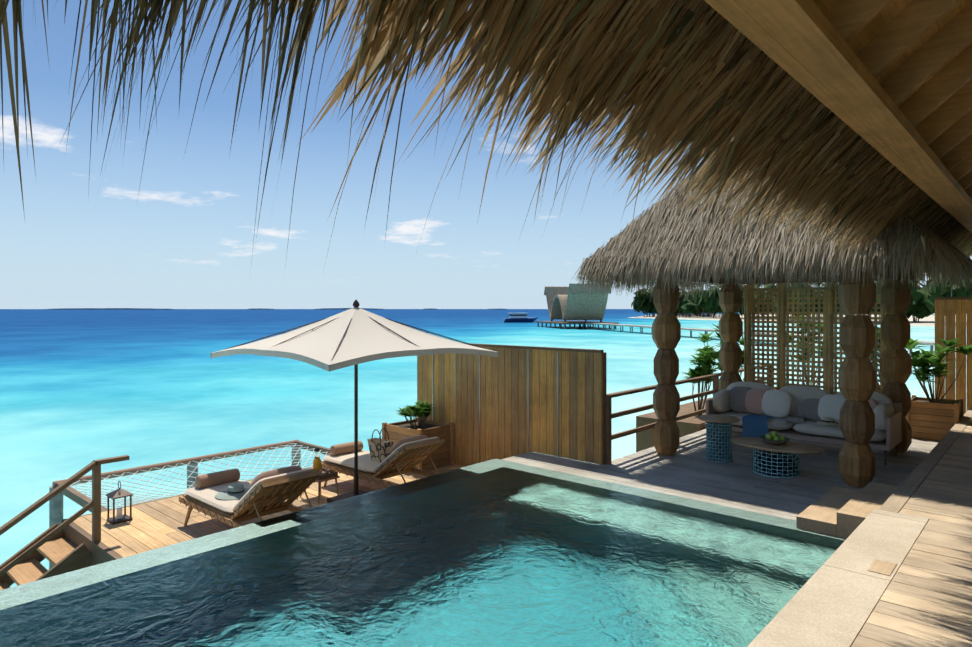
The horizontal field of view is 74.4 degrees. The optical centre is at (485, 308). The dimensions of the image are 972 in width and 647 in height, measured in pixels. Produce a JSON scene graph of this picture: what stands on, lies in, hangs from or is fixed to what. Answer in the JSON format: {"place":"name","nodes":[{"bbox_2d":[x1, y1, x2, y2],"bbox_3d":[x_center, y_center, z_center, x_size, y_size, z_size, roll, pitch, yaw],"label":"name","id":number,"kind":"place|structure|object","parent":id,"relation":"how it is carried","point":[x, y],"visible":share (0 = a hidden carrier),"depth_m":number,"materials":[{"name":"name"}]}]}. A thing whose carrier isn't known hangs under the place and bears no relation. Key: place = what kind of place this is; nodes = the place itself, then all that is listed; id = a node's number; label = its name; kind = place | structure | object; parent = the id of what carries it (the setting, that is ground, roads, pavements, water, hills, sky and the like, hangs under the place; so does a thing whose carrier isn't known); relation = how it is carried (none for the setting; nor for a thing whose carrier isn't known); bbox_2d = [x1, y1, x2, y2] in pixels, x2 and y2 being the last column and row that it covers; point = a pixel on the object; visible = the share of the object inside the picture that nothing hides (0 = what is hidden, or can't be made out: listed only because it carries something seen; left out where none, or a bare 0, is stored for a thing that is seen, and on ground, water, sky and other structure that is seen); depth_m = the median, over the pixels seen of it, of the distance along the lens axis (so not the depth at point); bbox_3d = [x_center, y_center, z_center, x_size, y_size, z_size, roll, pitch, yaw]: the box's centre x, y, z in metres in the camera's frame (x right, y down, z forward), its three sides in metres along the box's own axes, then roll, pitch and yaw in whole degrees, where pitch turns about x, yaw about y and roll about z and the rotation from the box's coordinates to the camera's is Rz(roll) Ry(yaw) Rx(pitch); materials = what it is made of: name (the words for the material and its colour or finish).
{"place":"outdoors","nodes":[
{"label":"outdoors","id":0,"kind":"place"},
{"bbox_2d":[60,308,432,308],"bbox_3d":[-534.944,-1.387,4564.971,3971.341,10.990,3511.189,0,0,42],"label":"isles","id":1,"kind":"structure","parent":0,"point":[150,308],"depth_m":4574.74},
{"bbox_2d":[0,309,966,586],"bbox_3d":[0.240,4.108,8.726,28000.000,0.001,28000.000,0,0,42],"label":"sea","id":2,"kind":"structure","parent":0,"point":[80,389],"depth_m":33.89,"materials":[{"name":"blue liquid"}]},
{"bbox_2d":[504,312,537,321],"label":"boat","id":3,"kind":"object","parent":2,"relation":"on","point":[518,317],"visible":1,"depth_m":193.67,"materials":[{"name":"blue paint"}]},
{"bbox_2d":[535,283,966,355],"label":"arrival jetty","id":4,"kind":"object","parent":2,"relation":"on","point":[564,303],"visible":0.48,"depth_m":133.37,"materials":[{"name":"grey wood"}]},
{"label":"piles","id":5,"kind":"object","parent":2,"relation":"in","visible":0},
{"bbox_2d":[62,464,464,565],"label":"deck","id":6,"kind":"structure","parent":5,"relation":"on","point":[155,524],"depth_m":7.78,"materials":[{"name":"brown wood"}]},
{"bbox_2d":[0,455,129,589],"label":"stairs","id":7,"kind":"structure","parent":6,"relation":"attached to","point":[57,549],"depth_m":7.17,"materials":[{"name":"brown wood"}]},
{"bbox_2d":[106,481,132,524],"bbox_3d":[-4.515,2.364,7.884,0.240,0.489,0.240,0,0,42],"label":"lantern","id":8,"kind":"object","parent":6,"relation":"on","point":[113,496],"visible":1,"depth_m":7.86,"materials":[{"name":"metal"}]},
{"bbox_2d":[49,439,329,568],"bbox_3d":[-4.391,3.867,10.592,2.310,2.482,4.291,0,0,42],"label":"railing","id":9,"kind":"object","parent":6,"relation":"attached to","point":[74,495],"visible":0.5,"depth_m":10.65,"materials":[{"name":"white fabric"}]},
{"bbox_2d":[179,466,321,527],"bbox_3d":[-2.745,2.168,7.386,1.980,0.890,0.771,0,0,42],"label":"lounger","id":10,"kind":"object","parent":6,"relation":"on","point":[269,492],"visible":0.73,"depth_m":7.04,"materials":[{"name":"brown wood"}]},
{"bbox_2d":[300,448,339,503],"bbox_3d":[-2.293,2.272,8.821,0.460,0.676,0.340,0,0,42],"label":"side table","id":11,"kind":"object","parent":6,"relation":"on","point":[327,474],"visible":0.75,"depth_m":8.78,"materials":[{"name":"brown wood"}]},
{"bbox_2d":[210,300,497,502],"bbox_3d":[-1.752,1.238,8.631,2.731,2.740,2.731,0,0,42],"label":"umbrella","id":12,"kind":"object","parent":6,"relation":"on","point":[355,336],"visible":0.96,"depth_m":7.98,"materials":[{"name":"fabric"}]},
{"bbox_2d":[321,435,444,486],"bbox_3d":[-1.509,2.168,9.112,1.980,0.890,0.771,0,0,42],"label":"lounger","id":13,"kind":"object","parent":6,"relation":"on","point":[404,455],"visible":0.85,"depth_m":8.77,"materials":[{"name":"brown wood"}]},
{"bbox_2d":[193,441,362,499],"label":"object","id":14,"kind":"object","parent":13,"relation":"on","point":[236,491],"visible":0.98,"depth_m":7.84,"materials":[{"name":"beige fabric"}]},
{"bbox_2d":[367,428,392,462],"bbox_3d":[-1.500,1.930,9.076,0.400,0.466,0.153,0,0,42],"label":"bag","id":15,"kind":"object","parent":13,"relation":"on","point":[380,449],"visible":0.98,"depth_m":9.01,"materials":[{"name":"beige fabric"}]},
{"bbox_2d":[382,417,453,470],"bbox_3d":[-1.137,2.258,10.711,0.920,0.700,0.790,0,0,42],"label":"planter","id":16,"kind":"object","parent":6,"relation":"on","point":[442,455],"visible":0.42,"depth_m":10.56,"materials":[{"name":"brown wood"}]},
{"bbox_2d":[396,399,433,427],"bbox_3d":[-1.147,1.771,10.683,0.691,0.492,0.765,0,0,42],"label":"shrub","id":17,"kind":"object","parent":16,"relation":"in","point":[419,409],"visible":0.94,"depth_m":10.63,"materials":[{"name":"green plant"}]},
{"bbox_2d":[0,0,971,308],"label":"sky","id":18,"kind":"structure","parent":0,"point":[186,242],"materials":[{"name":"blue"}]},
{"bbox_2d":[501,429,939,519],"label":"pavilion deck","id":19,"kind":"structure","parent":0,"point":[688,470],"depth_m":8.39,"materials":[{"name":"brown wood"}]},
{"bbox_2d":[417,343,605,466],"bbox_3d":[0.208,1.738,10.160,3.840,2.340,0.127,0,0,42],"label":"screen","id":20,"kind":"object","parent":19,"relation":"on","point":[510,401],"visible":0.67,"depth_m":9.82,"materials":[{"name":"brown wood"}]},
{"bbox_2d":[605,365,771,464],"bbox_3d":[3.943,1.678,11.437,0.100,0.960,6.820,0,0,42],"label":"railing","id":21,"kind":"object","parent":19,"relation":"on","point":[609,435],"visible":0.46,"depth_m":9.52,"materials":[{"name":"brown wood"}]},
{"bbox_2d":[698,414,824,477],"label":"coffee tables","id":22,"kind":"object","parent":19,"relation":"on","point":[774,453],"visible":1,"depth_m":8.44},
{"bbox_2d":[636,389,911,451],"bbox_3d":[5.943,2.283,12.546,4.200,0.950,4.500,0,0,42],"label":"planter box","id":23,"kind":"object","parent":19,"relation":"on","point":[686,426],"visible":0.14,"depth_m":12.13,"materials":[{"name":"brown wood"}]},
{"bbox_2d":[682,345,719,415],"bbox_3d":[4.154,1.376,12.320,0.752,1.373,1.059,0,0,7],"label":"shrub","id":24,"kind":"object","parent":23,"relation":"in","point":[704,362],"visible":0.81,"depth_m":12.27,"materials":[{"name":"green plant"}]},
{"bbox_2d":[694,324,755,380],"bbox_3d":[5.132,1.183,13.615,1.260,1.761,1.065,0,0,0],"label":"shrub","id":25,"kind":"object","parent":23,"relation":"in","point":[704,338],"visible":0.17,"depth_m":13.75,"materials":[{"name":"green plant"}]},
{"bbox_2d":[789,315,839,384],"bbox_3d":[7.123,0.965,13.858,1.333,1.698,1.137,0,0,-10],"label":"shrub","id":26,"kind":"object","parent":23,"relation":"on","point":[800,339],"visible":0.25,"depth_m":13.83,"materials":[{"name":"green plant"}]},
{"bbox_2d":[871,330,917,392],"bbox_3d":[8.081,0.991,12.878,1.146,1.648,1.226,0,0,42],"label":"shrub","id":27,"kind":"object","parent":23,"relation":"on","point":[878,341],"visible":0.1,"depth_m":13.07,"materials":[{"name":"green plant"}]},
{"bbox_2d":[652,272,911,487],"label":"carved columns","id":28,"kind":"structure","parent":19,"relation":"on","point":[856,378],"depth_m":9.35,"materials":[{"name":"brown wood"}]},
{"bbox_2d":[648,261,915,284],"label":"gazebo beams","id":29,"kind":"structure","parent":28,"relation":"on","point":[806,280],"depth_m":9.79,"materials":[{"name":"brown wood"}]},
{"bbox_2d":[585,172,970,283],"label":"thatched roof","id":30,"kind":"structure","parent":29,"relation":"on","point":[932,253],"depth_m":8.54,"materials":[{"name":"beige plant"}]},
{"bbox_2d":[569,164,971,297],"bbox_3d":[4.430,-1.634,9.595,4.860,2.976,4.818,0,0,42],"label":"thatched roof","id":31,"kind":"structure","parent":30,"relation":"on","point":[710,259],"depth_m":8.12,"materials":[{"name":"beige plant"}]},
{"bbox_2d":[704,382,901,465],"bbox_3d":[4.840,1.691,9.936,2.600,0.934,0.900,0,0,42],"label":"sofa","id":32,"kind":"object","parent":19,"relation":"on","point":[887,435],"visible":0.54,"depth_m":9.52,"materials":[{"name":"fabric"}]},
{"bbox_2d":[729,386,878,422],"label":"cushions","id":33,"kind":"object","parent":32,"relation":"on","point":[776,403],"visible":0.79,"depth_m":10.02,"materials":[{"name":"grey fabric"}]},
{"bbox_2d":[744,281,894,394],"bbox_3d":[5.488,0.861,10.711,2.314,2.594,0.095,0,0,42],"label":"bamboo screen","id":34,"kind":"object","parent":19,"relation":"on","point":[829,342],"visible":0.5,"depth_m":10.88,"materials":[{"name":"brown wood"}]},
{"bbox_2d":[796,482,898,538],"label":"deck steps","id":35,"kind":"structure","parent":19,"relation":"on","point":[841,512],"depth_m":6.33,"materials":[{"name":"brown wood"}]},
{"bbox_2d":[905,395,963,440],"bbox_3d":[7.549,1.838,10.772,0.730,0.640,0.730,0,0,42],"label":"planter","id":36,"kind":"object","parent":19,"relation":"on","point":[924,417],"visible":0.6,"depth_m":10.55,"materials":[{"name":"brown wood"}]},
{"bbox_2d":[906,337,971,402],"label":"shrub","id":37,"kind":"object","parent":36,"relation":"on","point":[923,360],"visible":0.94,"depth_m":10.72,"materials":[{"name":"green plant"}]},
{"bbox_2d":[741,414,839,436],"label":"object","id":38,"kind":"object","parent":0,"point":[754,425],"visible":0.94,"depth_m":9.88,"materials":[{"name":"blue fabric"}]},
{"bbox_2d":[629,314,966,326],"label":"beach","id":39,"kind":"structure","parent":0,"point":[928,321],"depth_m":243.63,"materials":[{"name":"beige sand"}]},
{"bbox_2d":[631,273,971,321],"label":"island trees","id":40,"kind":"object","parent":39,"relation":"on","point":[922,306],"visible":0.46,"depth_m":212.19,"materials":[{"name":"green plant"}]},
{"bbox_2d":[812,0,971,107],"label":"eave ceiling","id":41,"kind":"structure","parent":0,"point":[887,14],"depth_m":3.41,"materials":[{"name":"brown wood"}]},
{"bbox_2d":[851,408,971,646],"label":"deck","id":42,"kind":"structure","parent":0,"point":[925,600],"depth_m":4.54,"materials":[{"name":"brown wood"}]},
{"bbox_2d":[747,509,928,646],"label":"coping","id":43,"kind":"object","parent":42,"relation":"on","point":[834,600],"visible":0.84,"depth_m":4.13,"materials":[{"name":"beige stone"}]},
{"bbox_3d":[5.250,-1.092,2.884,0.060,5.800,19.972,0,0,42],"label":"house wall","id":44,"kind":"object","parent":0,"visible":0},
{"bbox_2d":[704,0,971,232],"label":"eave frame","id":45,"kind":"object","parent":44,"relation":"attached to","point":[921,138],"visible":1,"depth_m":3.46,"materials":[{"name":"brown wood"}]},
{"bbox_2d":[0,0,971,294],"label":"thatched roof","id":46,"kind":"structure","parent":45,"relation":"attached to","point":[574,62],"depth_m":2.60,"materials":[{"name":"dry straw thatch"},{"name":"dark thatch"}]},
{"bbox_2d":[567,0,890,175],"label":"thatch fringe","id":47,"kind":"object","parent":45,"relation":"on","point":[719,50],"depth_m":2.96,"materials":[{"name":"brown plant"}]},
{"bbox_2d":[934,297,971,413],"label":"wooden fence","id":48,"kind":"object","parent":44,"relation":"attached to","point":[944,318],"depth_m":11.80,"materials":[{"name":"brown wood"}]},
{"bbox_3d":[-1.828,2.908,3.397,4.830,1.500,11.300,0,0,42],"label":"pool","id":49,"kind":"object","parent":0,"visible":0},
{"bbox_2d":[0,459,845,646],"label":"pool water","id":50,"kind":"structure","parent":49,"relation":"in","point":[496,553],"depth_m":5.13,"materials":[{"name":"teal liquid"}]}
]}

